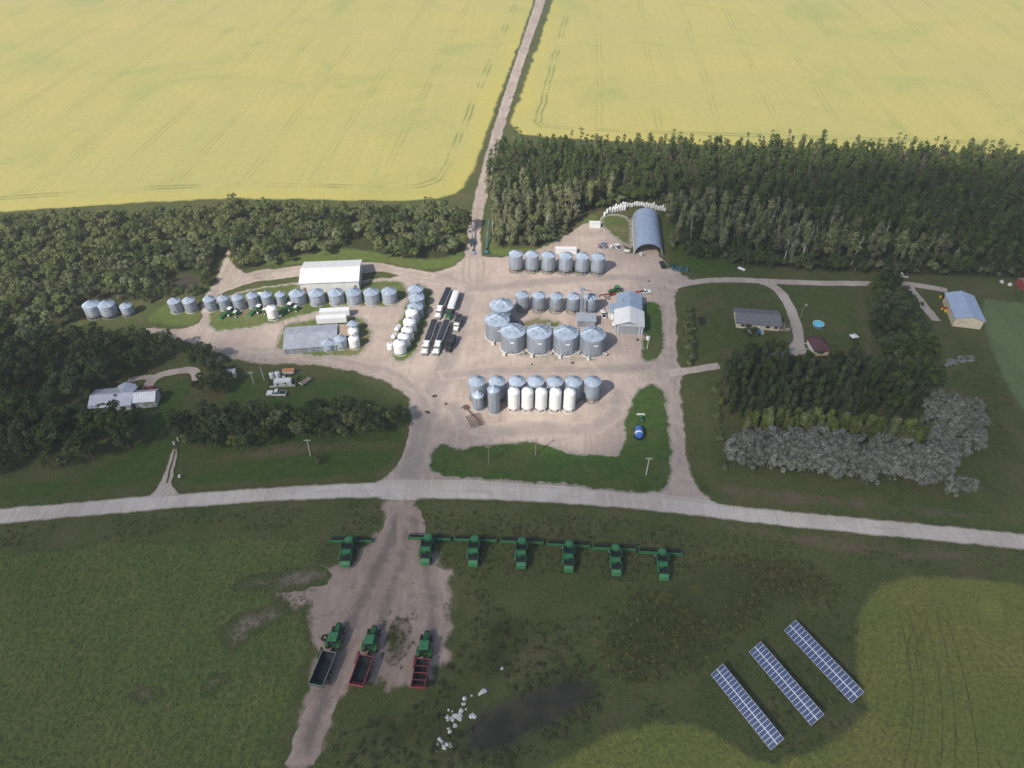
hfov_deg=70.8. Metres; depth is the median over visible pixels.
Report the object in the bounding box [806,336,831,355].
garage
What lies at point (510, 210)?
aspen tree
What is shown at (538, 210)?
aspen tree
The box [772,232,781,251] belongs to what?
aspen tree
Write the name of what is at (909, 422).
young poplar
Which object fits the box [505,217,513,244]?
aspen tree
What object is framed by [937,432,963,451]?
silver willow
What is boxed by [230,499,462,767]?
dirt yard
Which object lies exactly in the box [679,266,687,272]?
cultivator
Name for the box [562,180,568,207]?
aspen tree
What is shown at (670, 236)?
bushy tree
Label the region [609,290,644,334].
workshop
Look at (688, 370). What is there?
driveway
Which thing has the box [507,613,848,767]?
grass tufts
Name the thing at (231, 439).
bushy tree
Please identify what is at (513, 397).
hopper bin
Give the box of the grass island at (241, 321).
[206,279,408,331]
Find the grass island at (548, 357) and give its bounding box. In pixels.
[516,351,596,360]
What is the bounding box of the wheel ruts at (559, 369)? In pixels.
[437,362,655,380]
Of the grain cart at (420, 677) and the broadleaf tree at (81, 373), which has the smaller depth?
the grain cart at (420, 677)
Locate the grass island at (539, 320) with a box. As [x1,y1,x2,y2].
[520,316,562,330]
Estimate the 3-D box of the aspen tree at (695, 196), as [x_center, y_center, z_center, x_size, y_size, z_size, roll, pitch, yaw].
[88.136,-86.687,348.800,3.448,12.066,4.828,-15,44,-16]
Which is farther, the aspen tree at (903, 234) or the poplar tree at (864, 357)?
the aspen tree at (903, 234)
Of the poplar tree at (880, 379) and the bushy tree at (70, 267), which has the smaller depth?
the poplar tree at (880, 379)
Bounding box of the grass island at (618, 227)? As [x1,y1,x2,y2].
[600,214,632,247]
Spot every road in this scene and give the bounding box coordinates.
[0,479,1023,550]
[462,0,545,286]
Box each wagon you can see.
[282,368,297,375]
[298,376,312,385]
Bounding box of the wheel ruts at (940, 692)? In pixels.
[925,614,942,767]
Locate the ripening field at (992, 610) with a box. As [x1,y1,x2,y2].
[531,571,1023,767]
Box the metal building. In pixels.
[942,291,985,328]
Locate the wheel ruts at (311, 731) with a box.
[284,506,410,765]
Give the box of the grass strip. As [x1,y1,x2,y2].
[166,449,175,483]
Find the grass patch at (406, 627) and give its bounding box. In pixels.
[380,615,411,666]
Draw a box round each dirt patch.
[128,683,164,706]
[199,672,230,697]
[216,601,289,654]
[235,565,331,592]
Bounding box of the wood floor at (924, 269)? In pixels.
[490,152,1023,282]
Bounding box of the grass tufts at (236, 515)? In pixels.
[0,504,381,544]
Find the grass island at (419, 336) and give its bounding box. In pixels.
[389,282,433,362]
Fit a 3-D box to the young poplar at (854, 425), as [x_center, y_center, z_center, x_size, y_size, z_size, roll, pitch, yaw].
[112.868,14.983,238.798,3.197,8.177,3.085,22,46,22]
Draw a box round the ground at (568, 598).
[0,0,1023,767]
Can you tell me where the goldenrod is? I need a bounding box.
[592,549,850,685]
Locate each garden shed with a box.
[226,368,236,378]
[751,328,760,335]
[1015,278,1023,290]
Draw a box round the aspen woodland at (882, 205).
[486,127,1023,267]
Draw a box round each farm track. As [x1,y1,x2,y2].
[199,261,456,325]
[215,249,244,287]
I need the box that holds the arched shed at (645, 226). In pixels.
[631,208,662,255]
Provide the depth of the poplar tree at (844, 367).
251.12 m
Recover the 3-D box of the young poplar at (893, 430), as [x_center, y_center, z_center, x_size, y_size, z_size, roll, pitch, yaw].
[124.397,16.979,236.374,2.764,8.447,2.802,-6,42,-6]
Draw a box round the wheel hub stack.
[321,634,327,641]
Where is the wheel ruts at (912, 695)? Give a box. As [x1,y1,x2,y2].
[898,612,913,767]
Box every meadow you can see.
[146,299,200,327]
[262,248,463,270]
[328,595,553,767]
[482,208,599,255]
[583,543,859,704]
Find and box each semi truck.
[421,340,430,355]
[432,340,442,355]
[434,305,444,319]
[445,309,454,320]
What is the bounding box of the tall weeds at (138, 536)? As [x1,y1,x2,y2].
[1,524,281,547]
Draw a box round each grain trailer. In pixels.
[424,319,437,342]
[436,320,449,342]
[438,287,451,307]
[447,290,458,309]
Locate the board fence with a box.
[266,374,296,388]
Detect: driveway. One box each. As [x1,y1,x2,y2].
[125,374,153,382]
[141,366,202,389]
[150,447,179,496]
[666,362,721,376]
[757,278,804,359]
[783,339,806,356]
[902,283,941,321]
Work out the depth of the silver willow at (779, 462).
225.75 m
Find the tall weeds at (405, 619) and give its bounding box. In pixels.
[379,612,415,669]
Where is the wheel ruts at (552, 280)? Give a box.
[461,272,654,294]
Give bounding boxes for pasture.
[978,295,1023,415]
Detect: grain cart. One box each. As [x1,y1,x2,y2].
[308,646,335,687]
[349,651,372,687]
[410,655,429,688]
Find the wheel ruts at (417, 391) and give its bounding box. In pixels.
[239,345,434,410]
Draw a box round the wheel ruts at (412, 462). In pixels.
[395,269,477,479]
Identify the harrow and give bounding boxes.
[466,412,484,427]
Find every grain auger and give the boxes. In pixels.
[462,404,479,424]
[470,223,475,254]
[484,218,490,253]
[599,292,615,299]
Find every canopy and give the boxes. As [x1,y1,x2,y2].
[848,333,858,341]
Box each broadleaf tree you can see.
[0,297,25,314]
[0,323,8,339]
[0,340,22,360]
[0,350,18,364]
[0,357,18,382]
[0,368,28,391]
[0,391,36,417]
[0,411,11,424]
[0,419,27,439]
[0,434,33,462]
[1,335,30,356]
[1,389,23,413]
[7,398,27,418]
[15,408,44,427]
[16,429,56,452]
[21,322,48,345]
[22,393,57,417]
[26,321,61,343]
[29,424,53,445]
[31,422,68,450]
[38,411,58,431]
[39,381,59,403]
[40,329,55,341]
[40,404,77,433]
[41,416,71,440]
[43,264,65,281]
[45,377,60,393]
[47,364,79,392]
[57,374,87,402]
[58,281,78,298]
[62,426,98,460]
[65,325,83,341]
[68,365,86,389]
[69,310,79,319]
[73,347,104,376]
[74,410,107,437]
[75,405,94,425]
[79,268,102,285]
[82,321,105,338]
[84,358,119,384]
[91,399,119,431]
[92,333,121,355]
[94,329,112,346]
[107,424,138,450]
[108,407,144,438]
[109,407,141,438]
[110,340,127,354]
[121,325,139,343]
[122,345,148,367]
[123,292,133,298]
[125,337,142,351]
[128,249,144,263]
[128,353,149,370]
[130,327,150,345]
[133,263,154,276]
[134,334,159,357]
[135,290,143,297]
[140,286,151,293]
[142,242,166,256]
[142,291,152,301]
[154,287,162,296]
[154,329,181,353]
[156,272,167,281]
[161,408,189,427]
[163,285,173,296]
[166,413,187,436]
[176,285,185,293]
[185,259,195,270]
[186,345,202,365]
[187,341,210,362]
[187,427,209,446]
[189,372,206,392]
[189,414,206,432]
[191,284,200,294]
[192,416,209,428]
[195,399,217,416]
[197,274,211,285]
[197,343,215,359]
[200,418,222,445]
[203,374,223,392]
[207,360,225,372]
[207,412,230,434]
[209,368,232,387]
[219,234,239,254]
[221,400,242,418]
[226,413,248,435]
[230,421,248,437]
[236,226,258,243]
[236,429,254,449]
[240,405,257,423]
[243,398,267,416]
[244,410,266,428]
[257,425,278,444]
[260,234,279,255]
[261,237,282,260]
[273,414,289,433]
[276,225,294,248]
[282,403,297,418]
[283,406,298,424]
[291,411,307,423]
[297,211,310,223]
[303,412,326,436]
[304,398,329,413]
[314,218,331,237]
[317,207,329,218]
[318,420,333,438]
[325,395,348,418]
[329,210,350,229]
[335,217,351,239]
[337,407,350,422]
[340,396,360,414]
[351,405,380,429]
[365,412,389,432]
[369,215,388,237]
[372,205,392,219]
[379,242,393,257]
[386,212,403,224]
[386,402,404,412]
[388,407,408,428]
[392,236,412,257]
[429,233,446,251]
[451,209,462,224]
[455,209,471,230]
[488,201,503,212]
[492,182,508,193]
[524,203,540,212]
[528,229,540,236]
[577,195,589,210]
[581,182,596,196]
[606,193,616,203]
[621,187,632,199]
[638,185,651,200]
[647,187,656,198]
[665,189,685,200]
[680,240,693,255]
[682,214,694,228]
[683,220,703,239]
[692,246,703,257]
[699,244,713,258]
[707,244,718,257]
[726,245,736,254]
[727,368,743,379]
[730,236,751,253]
[738,248,752,264]
[739,350,758,361]
[741,324,758,336]
[742,249,757,263]
[743,227,760,245]
[745,342,757,352]
[745,360,757,374]
[752,248,766,266]
[754,237,775,251]
[756,347,762,359]
[757,222,777,238]
[761,339,779,356]
[766,250,776,259]
[766,254,781,268]
[768,354,782,367]
[776,340,789,358]
[795,254,806,268]
[796,241,819,256]
[806,257,818,270]
[827,251,845,262]
[828,261,837,271]
[832,258,846,272]
[848,231,869,253]
[851,254,867,271]
[856,244,868,255]
[866,286,888,303]
[866,301,889,317]
[867,277,890,291]
[867,318,882,333]
[868,279,889,300]
[870,307,890,319]
[870,316,898,336]
[875,268,888,280]
[875,289,899,307]
[875,324,894,346]
[877,332,900,353]
[877,352,894,368]
[880,273,903,286]
[881,259,894,267]
[882,342,896,353]
[882,350,906,369]
[883,369,907,386]
[887,270,901,289]
[887,287,907,308]
[890,285,897,291]
[891,290,912,305]
[893,346,920,365]
[894,322,908,334]
[896,285,911,294]
[900,291,918,306]
[902,318,922,333]
[902,355,924,370]
[904,363,925,381]
[906,310,922,322]
[906,345,932,364]
[908,300,923,313]
[909,256,922,269]
[910,327,939,344]
[910,330,925,342]
[911,370,933,389]
[913,331,932,344]
[914,241,933,259]
[917,341,941,360]
[918,357,936,370]
[919,318,932,330]
[922,365,947,387]
[924,339,941,348]
[930,362,946,373]
[935,253,954,268]
[944,256,957,270]
[955,254,973,271]
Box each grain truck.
[445,334,455,352]
[453,314,462,331]
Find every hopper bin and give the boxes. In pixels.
[82,299,101,320]
[97,300,119,319]
[119,302,135,317]
[265,304,279,320]
[348,327,359,338]
[348,335,360,349]
[393,339,406,356]
[397,332,410,348]
[401,326,414,341]
[403,317,417,334]
[405,307,419,324]
[468,375,485,402]
[488,375,505,402]
[507,386,519,413]
[508,375,525,402]
[509,250,522,273]
[515,290,528,312]
[521,386,533,413]
[525,250,538,273]
[527,375,544,403]
[532,291,545,313]
[534,386,547,413]
[541,251,555,274]
[546,375,563,402]
[548,386,561,413]
[549,292,562,314]
[558,251,572,275]
[562,387,575,414]
[565,375,582,403]
[566,292,580,314]
[574,252,589,275]
[582,293,597,312]
[582,375,600,403]
[590,253,605,276]
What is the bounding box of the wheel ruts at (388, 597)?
[359,506,414,680]
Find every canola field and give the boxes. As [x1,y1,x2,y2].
[0,0,533,212]
[507,0,1023,154]
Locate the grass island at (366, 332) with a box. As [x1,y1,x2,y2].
[273,315,373,357]
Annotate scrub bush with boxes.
[61,315,70,321]
[160,280,167,286]
[185,288,190,296]
[780,258,787,266]
[939,269,948,276]
[983,267,991,275]
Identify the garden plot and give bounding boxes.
[695,315,709,326]
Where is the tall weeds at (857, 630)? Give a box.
[638,613,866,765]
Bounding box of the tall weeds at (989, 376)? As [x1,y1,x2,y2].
[943,343,1023,503]
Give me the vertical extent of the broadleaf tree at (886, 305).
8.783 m
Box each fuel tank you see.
[391,332,396,339]
[394,324,401,331]
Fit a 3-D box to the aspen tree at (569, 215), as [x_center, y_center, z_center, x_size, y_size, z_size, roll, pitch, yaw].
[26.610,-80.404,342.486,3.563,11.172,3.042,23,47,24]
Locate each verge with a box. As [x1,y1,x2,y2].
[0,527,314,550]
[208,440,402,463]
[695,385,715,479]
[699,518,1023,573]
[706,480,1023,528]
[853,289,879,368]
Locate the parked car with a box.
[142,386,158,389]
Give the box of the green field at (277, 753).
[0,534,334,767]
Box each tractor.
[324,622,345,651]
[361,625,380,654]
[416,631,432,657]
[608,285,621,292]
[637,413,644,421]
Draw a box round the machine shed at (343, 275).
[298,260,362,292]
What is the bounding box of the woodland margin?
[500,134,1023,165]
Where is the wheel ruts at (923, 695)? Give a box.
[908,610,924,767]
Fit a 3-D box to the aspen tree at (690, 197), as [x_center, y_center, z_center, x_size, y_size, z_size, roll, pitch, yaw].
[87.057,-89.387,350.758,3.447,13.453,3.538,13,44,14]
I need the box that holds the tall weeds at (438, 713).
[332,593,592,767]
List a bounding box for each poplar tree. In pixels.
[722,359,730,381]
[723,363,731,385]
[724,386,730,404]
[728,348,739,378]
[728,366,737,392]
[728,376,737,401]
[728,395,736,414]
[729,384,739,402]
[729,390,736,406]
[735,363,742,383]
[737,353,743,367]
[738,356,747,380]
[738,368,749,389]
[738,377,748,401]
[738,395,748,417]
[742,360,750,378]
[745,388,752,406]
[746,357,754,378]
[746,395,755,410]
[747,348,755,368]
[750,367,759,389]
[751,342,757,363]
[753,364,761,386]
[755,385,766,408]
[756,395,767,413]
[757,369,765,392]
[758,370,768,391]
[759,357,773,375]
[759,360,773,378]
[760,347,768,370]
[764,385,775,408]
[765,376,772,395]
[768,368,778,391]
[770,380,780,405]
[773,346,782,361]
[781,347,789,357]
[787,379,796,396]
[788,354,794,370]
[788,362,800,383]
[792,393,800,411]
[794,354,801,369]
[795,377,805,396]
[799,351,811,377]
[801,369,814,396]
[802,393,811,411]
[805,357,815,376]
[806,364,816,386]
[808,378,818,401]
[810,367,819,385]
[811,375,826,404]
[811,387,823,408]
[812,398,822,409]
[814,350,822,363]
[817,363,823,377]
[819,395,828,412]
[822,375,831,394]
[824,349,837,367]
[825,395,832,408]
[827,343,837,360]
[831,373,844,394]
[834,350,844,369]
[835,363,848,387]
[837,378,852,403]
[839,383,849,406]
[842,366,851,383]
[844,358,855,374]
[848,339,859,357]
[849,358,860,378]
[850,352,862,379]
[856,353,867,374]
[862,353,872,373]
[862,361,874,375]
[866,373,879,396]
[871,365,881,379]
[872,356,885,374]
[874,375,883,392]
[876,364,887,386]
[880,384,891,403]
[881,375,889,394]
[881,393,893,415]
[885,400,898,419]
[897,379,915,398]
[898,395,910,415]
[899,363,915,392]
[901,401,912,422]
[904,390,916,413]
[913,386,929,410]
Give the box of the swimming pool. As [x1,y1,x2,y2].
[812,320,824,328]
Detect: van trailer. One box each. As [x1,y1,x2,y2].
[316,314,346,324]
[319,307,349,315]
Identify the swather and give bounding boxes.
[218,305,240,319]
[247,303,265,316]
[279,301,300,314]
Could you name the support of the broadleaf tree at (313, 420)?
on the ground at (568, 598)
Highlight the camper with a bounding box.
[273,377,293,386]
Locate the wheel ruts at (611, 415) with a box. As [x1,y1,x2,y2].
[440,388,629,438]
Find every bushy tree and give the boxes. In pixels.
[0,294,15,307]
[0,301,12,316]
[0,325,9,337]
[0,457,14,470]
[5,283,22,297]
[5,313,18,323]
[8,323,18,334]
[13,316,32,325]
[14,287,34,305]
[14,329,31,339]
[16,280,28,295]
[16,323,27,331]
[18,313,31,323]
[21,304,33,318]
[27,281,44,292]
[30,296,48,310]
[31,299,48,316]
[33,450,52,468]
[36,290,47,298]
[40,309,57,324]
[44,279,57,291]
[46,285,58,294]
[50,294,62,304]
[53,442,75,464]
[55,304,67,315]
[59,270,74,282]
[60,293,70,305]
[65,262,80,276]
[65,294,78,309]
[66,404,85,418]
[77,285,93,299]
[78,265,87,276]
[92,284,106,297]
[97,265,111,273]
[98,272,110,285]
[102,252,122,264]
[103,275,116,287]
[106,269,121,281]
[106,281,117,295]
[110,282,126,298]
[111,265,120,269]
[116,260,132,270]
[119,275,134,286]
[123,271,135,277]
[123,280,139,295]
[131,263,146,276]
[134,254,151,266]
[140,277,155,290]
[145,266,159,280]
[146,343,159,360]
[151,259,161,270]
[152,254,164,265]
[162,240,174,251]
[162,257,174,271]
[165,252,177,259]
[165,258,177,272]
[171,245,180,257]
[178,236,189,243]
[179,242,191,250]
[179,247,193,259]
[179,432,189,443]
[185,247,197,260]
[186,414,195,423]
[187,231,198,246]
[192,240,205,253]
[194,245,210,259]
[194,261,206,271]
[196,254,208,263]
[200,248,213,260]
[205,240,216,253]
[206,234,217,246]
[212,437,221,447]
[213,409,226,419]
[217,229,230,236]
[219,233,234,247]
[226,434,240,448]
[230,226,242,237]
[230,255,243,266]
[232,238,243,247]
[236,245,248,256]
[240,242,250,252]
[243,251,257,265]
[246,236,260,244]
[251,246,260,258]
[254,223,267,238]
[258,246,271,256]
[261,417,273,429]
[264,254,277,265]
[268,405,278,414]
[270,409,284,427]
[271,230,280,239]
[272,224,282,231]
[277,237,294,251]
[278,252,289,261]
[287,421,300,434]
[288,219,303,228]
[290,420,307,439]
[294,242,302,253]
[298,223,306,232]
[299,232,307,240]
[300,221,309,234]
[300,240,313,253]
[306,220,316,229]
[306,230,315,238]
[308,216,318,220]
[309,237,318,248]
[312,413,327,426]
[317,243,331,255]
[323,218,334,236]
[323,228,333,239]
[324,406,340,419]
[325,240,333,245]
[328,415,340,431]
[330,208,344,220]
[332,226,342,236]
[332,234,342,246]
[336,424,349,437]
[342,411,356,428]
[343,210,352,217]
[348,221,363,238]
[352,209,361,220]
[354,419,367,434]
[356,213,367,219]
[359,218,373,231]
[362,211,375,218]
[363,202,374,211]
[363,231,374,243]
[363,404,373,418]
[366,231,379,242]
[369,405,380,413]
[371,236,382,253]
[380,412,396,425]
[384,239,399,253]
[386,234,397,241]
[390,204,398,211]
[391,223,404,237]
[393,203,400,208]
[396,208,405,214]
[398,220,411,233]
[403,232,412,239]
[403,240,417,254]
[406,200,416,210]
[408,210,418,218]
[408,246,418,259]
[410,235,422,249]
[412,222,424,231]
[412,233,425,248]
[413,229,425,235]
[414,209,425,222]
[416,205,424,218]
[421,196,432,204]
[421,220,429,232]
[423,201,436,208]
[423,207,435,222]
[423,234,436,251]
[428,221,437,230]
[428,229,438,244]
[433,208,442,213]
[433,212,444,227]
[434,216,444,229]
[436,199,447,209]
[437,244,449,254]
[439,226,453,238]
[442,221,458,233]
[443,208,447,217]
[443,234,453,242]
[446,237,457,252]
[447,205,456,213]
[455,233,468,246]
[489,234,500,245]
[495,227,506,239]
[505,235,514,242]
[516,235,524,245]
[527,237,536,247]
[528,232,539,246]
[537,225,550,240]
[538,231,544,242]
[543,232,555,240]
[555,213,568,227]
[558,224,567,234]
[666,234,674,244]
[672,234,680,244]
[789,255,796,266]
[802,262,813,270]
[863,259,872,271]
[875,260,885,270]
[892,262,899,272]
[926,259,938,273]
[1004,267,1014,275]
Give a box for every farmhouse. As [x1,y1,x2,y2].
[87,382,160,412]
[733,307,785,334]
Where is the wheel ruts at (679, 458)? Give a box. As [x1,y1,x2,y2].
[665,299,685,468]
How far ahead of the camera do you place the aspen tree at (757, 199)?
341.28 m
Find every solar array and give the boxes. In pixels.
[711,664,783,749]
[749,642,823,724]
[784,620,863,702]
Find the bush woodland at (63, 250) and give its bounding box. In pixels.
[0,192,368,292]
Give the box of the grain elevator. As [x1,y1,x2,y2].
[570,286,591,311]
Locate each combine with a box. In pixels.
[329,536,372,567]
[408,533,450,565]
[454,535,496,566]
[501,536,543,568]
[547,539,589,572]
[592,543,635,576]
[638,547,682,580]
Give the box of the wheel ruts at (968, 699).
[948,622,978,767]
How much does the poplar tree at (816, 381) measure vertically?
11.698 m
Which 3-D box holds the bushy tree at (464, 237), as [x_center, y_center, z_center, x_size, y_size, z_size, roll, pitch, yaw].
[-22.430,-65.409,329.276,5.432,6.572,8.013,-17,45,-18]
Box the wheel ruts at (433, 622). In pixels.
[401,510,445,655]
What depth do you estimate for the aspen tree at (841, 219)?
333.27 m
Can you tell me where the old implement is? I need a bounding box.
[940,305,947,312]
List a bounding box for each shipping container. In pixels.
[555,246,576,253]
[589,221,600,227]
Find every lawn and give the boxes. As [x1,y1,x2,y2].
[0,378,190,502]
[178,371,403,485]
[427,383,674,493]
[640,301,665,362]
[680,283,789,363]
[784,286,876,369]
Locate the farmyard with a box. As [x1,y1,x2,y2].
[136,222,717,501]
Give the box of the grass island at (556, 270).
[509,265,598,274]
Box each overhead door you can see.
[618,325,638,334]
[958,320,971,327]
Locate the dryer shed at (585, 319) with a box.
[577,312,596,326]
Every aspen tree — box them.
[484,175,491,203]
[490,188,496,200]
[490,196,499,217]
[490,212,494,233]
[494,171,502,190]
[494,215,498,232]
[496,216,503,232]
[500,193,506,212]
[501,188,508,201]
[503,175,511,189]
[504,194,514,212]
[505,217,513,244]
[506,205,513,218]
[507,189,517,205]
[508,203,515,216]
[510,220,518,245]
[514,205,522,220]
[514,210,523,229]
[516,192,525,212]
[519,166,525,192]
[521,190,531,218]
[523,175,530,191]
[523,177,531,192]
[524,226,530,240]
[525,195,533,214]
[527,214,533,225]
[527,219,532,231]
[532,211,540,227]
[536,187,540,201]
[536,202,542,224]
[539,176,546,197]
[539,194,544,208]
[542,190,550,206]
[542,203,548,219]
[544,210,551,240]
[544,210,553,233]
[546,200,555,234]
[550,186,558,202]
[550,200,555,217]
[554,203,560,215]
[555,184,562,200]
[555,208,562,223]
[556,216,560,226]
[557,189,564,215]
[558,198,565,212]
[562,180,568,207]
[564,180,572,203]
[564,185,573,206]
[565,204,571,224]
[572,176,579,203]
[573,191,580,212]
[573,203,579,217]
[575,178,581,192]
[586,180,594,206]
[588,191,592,210]
[593,178,601,202]
[607,171,615,201]
[665,198,674,226]
[666,192,673,212]
[672,196,678,218]
[675,215,683,230]
[676,190,685,216]
[679,194,688,212]
[680,202,688,229]
[686,205,697,234]
[688,187,695,205]
[690,194,698,207]
[693,186,700,200]
[694,200,703,218]
[698,212,703,231]
[699,193,708,220]
[700,227,707,241]
[701,206,707,225]
[702,217,709,238]
[705,186,710,197]
[706,211,712,229]
[706,224,717,244]
[707,187,716,203]
[707,194,716,211]
[708,208,716,234]
[710,203,717,228]
[716,215,724,240]
[717,204,725,232]
[719,190,727,207]
[719,205,727,235]
[719,227,728,247]
[720,215,732,249]
[720,233,727,252]
[723,195,728,212]
[726,191,735,218]
[731,210,740,235]
[732,196,742,229]
[733,228,739,238]
[735,212,744,239]
[739,184,749,210]
[742,218,747,227]
[744,222,751,239]
[746,221,757,248]
[747,201,756,221]
[749,193,758,211]
[751,197,759,220]
[753,211,762,227]
[754,233,762,256]
[755,204,763,216]
[758,214,765,232]
[761,216,775,240]
[761,228,765,241]
[763,198,775,219]
[771,200,779,216]
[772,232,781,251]
[773,235,783,252]
[774,215,782,240]
[775,196,780,222]
[776,219,780,235]
[779,208,788,230]
[782,229,788,250]
[783,225,794,253]
[784,209,791,229]
[784,232,790,256]
[785,200,792,213]
[788,222,799,250]
[788,242,795,262]
[790,209,797,229]
[790,239,799,252]
[795,203,804,222]
[795,222,803,240]
[796,216,806,240]
[797,207,810,237]
[801,220,812,251]
[802,230,811,253]
[806,224,816,253]
[808,243,817,258]
[813,219,818,239]
[816,233,826,258]
[820,214,827,229]
[822,231,831,258]
[825,223,840,256]
[827,204,840,227]
[827,232,839,256]
[835,239,843,254]
[836,233,846,247]
[838,215,844,227]
[841,223,849,232]
[842,232,851,252]
[846,216,862,249]
[846,242,856,261]
[847,232,859,256]
[848,216,857,238]
[851,235,865,264]
[865,232,876,256]
[870,237,882,258]
[871,221,884,252]
[877,232,890,261]
[888,228,899,252]
[893,229,908,261]
[895,233,909,260]
[900,240,909,260]
[907,242,918,259]
[917,233,926,243]
[921,236,938,262]
[933,233,949,260]
[933,247,939,260]
[938,237,953,261]
[951,248,960,267]
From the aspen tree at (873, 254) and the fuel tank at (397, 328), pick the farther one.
the aspen tree at (873, 254)
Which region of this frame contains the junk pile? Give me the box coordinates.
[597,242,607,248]
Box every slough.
[171,274,201,290]
[463,674,598,757]
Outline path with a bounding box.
[747,326,792,331]
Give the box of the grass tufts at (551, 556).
[423,511,1023,643]
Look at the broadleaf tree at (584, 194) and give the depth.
356.13 m
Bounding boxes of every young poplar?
[717,397,723,408]
[742,408,751,420]
[742,417,751,430]
[748,411,754,420]
[751,416,758,429]
[752,410,761,427]
[760,407,768,425]
[760,412,768,429]
[763,413,774,430]
[767,406,774,415]
[774,407,784,428]
[775,405,787,422]
[781,409,790,426]
[783,417,794,431]
[792,407,803,416]
[793,414,800,429]
[799,412,809,430]
[804,413,815,428]
[804,419,815,432]
[813,407,822,419]
[815,414,825,425]
[816,419,824,433]
[824,409,835,422]
[825,416,833,431]
[827,420,839,439]
[838,418,845,428]
[841,411,851,419]
[843,416,851,430]
[846,415,857,431]
[847,420,857,436]
[853,421,862,433]
[857,416,863,423]
[859,419,872,441]
[861,420,874,439]
[865,414,878,425]
[868,422,880,437]
[870,424,882,438]
[879,419,886,433]
[881,424,889,435]
[888,422,899,436]
[888,426,897,442]
[890,416,902,427]
[897,423,906,437]
[901,418,913,438]
[903,427,911,437]
[906,427,917,444]
[912,417,917,427]
[913,428,924,444]
[915,416,925,430]
[919,424,929,442]
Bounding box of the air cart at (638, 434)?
[633,425,643,439]
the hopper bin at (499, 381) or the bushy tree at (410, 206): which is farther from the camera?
the bushy tree at (410, 206)
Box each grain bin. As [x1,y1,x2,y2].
[167,297,183,314]
[182,297,198,313]
[202,295,217,312]
[217,294,230,311]
[231,293,246,310]
[246,291,259,308]
[260,291,274,306]
[275,291,287,305]
[289,289,306,306]
[308,288,325,306]
[321,338,334,351]
[327,288,344,306]
[334,334,347,350]
[345,288,362,305]
[347,320,359,332]
[363,287,379,305]
[381,287,397,304]
[407,302,423,319]
[408,284,423,294]
[409,293,424,307]
[472,390,483,411]
[484,312,509,345]
[487,385,499,414]
[490,298,518,322]
[500,323,525,355]
[526,324,552,357]
[552,325,580,358]
[578,326,607,360]
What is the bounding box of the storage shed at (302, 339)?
[283,324,349,354]
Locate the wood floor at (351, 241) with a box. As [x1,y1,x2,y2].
[0,205,466,343]
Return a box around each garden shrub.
[314,455,322,463]
[710,386,718,392]
[713,413,720,419]
[716,435,723,440]
[718,460,726,467]
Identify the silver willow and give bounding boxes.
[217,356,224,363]
[723,432,747,459]
[726,444,747,464]
[734,426,754,443]
[735,439,763,457]
[740,427,763,447]
[741,444,765,469]
[746,439,773,465]
[747,430,766,447]
[754,429,769,440]
[761,436,779,456]
[763,429,787,446]
[763,441,786,463]
[767,448,787,472]
[768,425,788,444]
[775,430,796,455]
[776,439,791,463]
[782,444,804,470]
[787,425,805,441]
[787,442,809,461]
[787,446,813,472]
[792,432,813,448]
[796,430,820,447]
[796,446,828,475]
[802,426,821,443]
[803,438,826,459]
[806,440,833,466]
[807,436,837,457]
[807,445,841,475]
[813,424,838,445]
[820,433,845,451]
[822,427,850,446]
[824,458,847,478]
[826,445,843,472]
[829,451,847,473]
[835,452,856,478]
[838,435,856,444]
[838,440,858,467]
[840,443,858,463]
[850,436,875,453]
[852,433,877,448]
[852,460,877,482]
[853,447,884,472]
[856,447,878,469]
[859,462,880,485]
[864,440,885,449]
[870,447,888,472]
[872,431,903,450]
[873,450,892,474]
[876,435,899,450]
[879,448,898,471]
[882,450,908,480]
[884,442,916,471]
[890,436,911,449]
[894,447,926,473]
[896,435,923,454]
[898,459,921,481]
[902,442,935,467]
[902,453,936,480]
[912,463,937,485]
[914,441,940,454]
[920,405,949,424]
[920,442,955,467]
[921,423,944,439]
[922,398,947,414]
[922,450,943,467]
[924,389,947,407]
[926,424,950,442]
[929,420,947,426]
[932,438,954,450]
[933,412,951,421]
[933,456,956,482]
[935,397,956,418]
[935,455,956,481]
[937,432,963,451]
[941,412,963,423]
[941,420,958,437]
[944,404,972,424]
[944,480,960,496]
[945,391,962,402]
[946,443,962,468]
[947,420,965,436]
[949,410,972,436]
[950,437,972,456]
[950,475,974,492]
[952,396,966,409]
[960,404,973,415]
[961,428,988,448]
[961,431,982,452]
[962,398,983,415]
[963,477,980,491]
[965,396,986,413]
[967,416,987,433]
[968,411,990,430]
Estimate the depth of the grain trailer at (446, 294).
297.28 m
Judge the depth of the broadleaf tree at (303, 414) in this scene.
240.51 m
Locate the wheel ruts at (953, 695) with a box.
[936,610,955,767]
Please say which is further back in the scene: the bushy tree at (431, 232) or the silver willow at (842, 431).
the bushy tree at (431, 232)
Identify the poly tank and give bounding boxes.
[269,372,274,379]
[275,371,280,377]
[387,342,393,349]
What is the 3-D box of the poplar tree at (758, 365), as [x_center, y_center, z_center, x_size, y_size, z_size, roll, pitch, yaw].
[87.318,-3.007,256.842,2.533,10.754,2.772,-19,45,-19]
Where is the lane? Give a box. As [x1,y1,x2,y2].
[666,277,947,292]
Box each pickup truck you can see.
[266,389,286,396]
[600,310,606,318]
[614,243,621,250]
[638,288,651,294]
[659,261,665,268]
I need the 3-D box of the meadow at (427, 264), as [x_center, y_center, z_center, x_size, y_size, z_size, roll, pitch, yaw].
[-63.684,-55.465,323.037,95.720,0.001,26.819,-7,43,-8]
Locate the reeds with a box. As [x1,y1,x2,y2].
[445,662,612,766]
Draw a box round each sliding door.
[295,349,304,353]
[359,268,361,284]

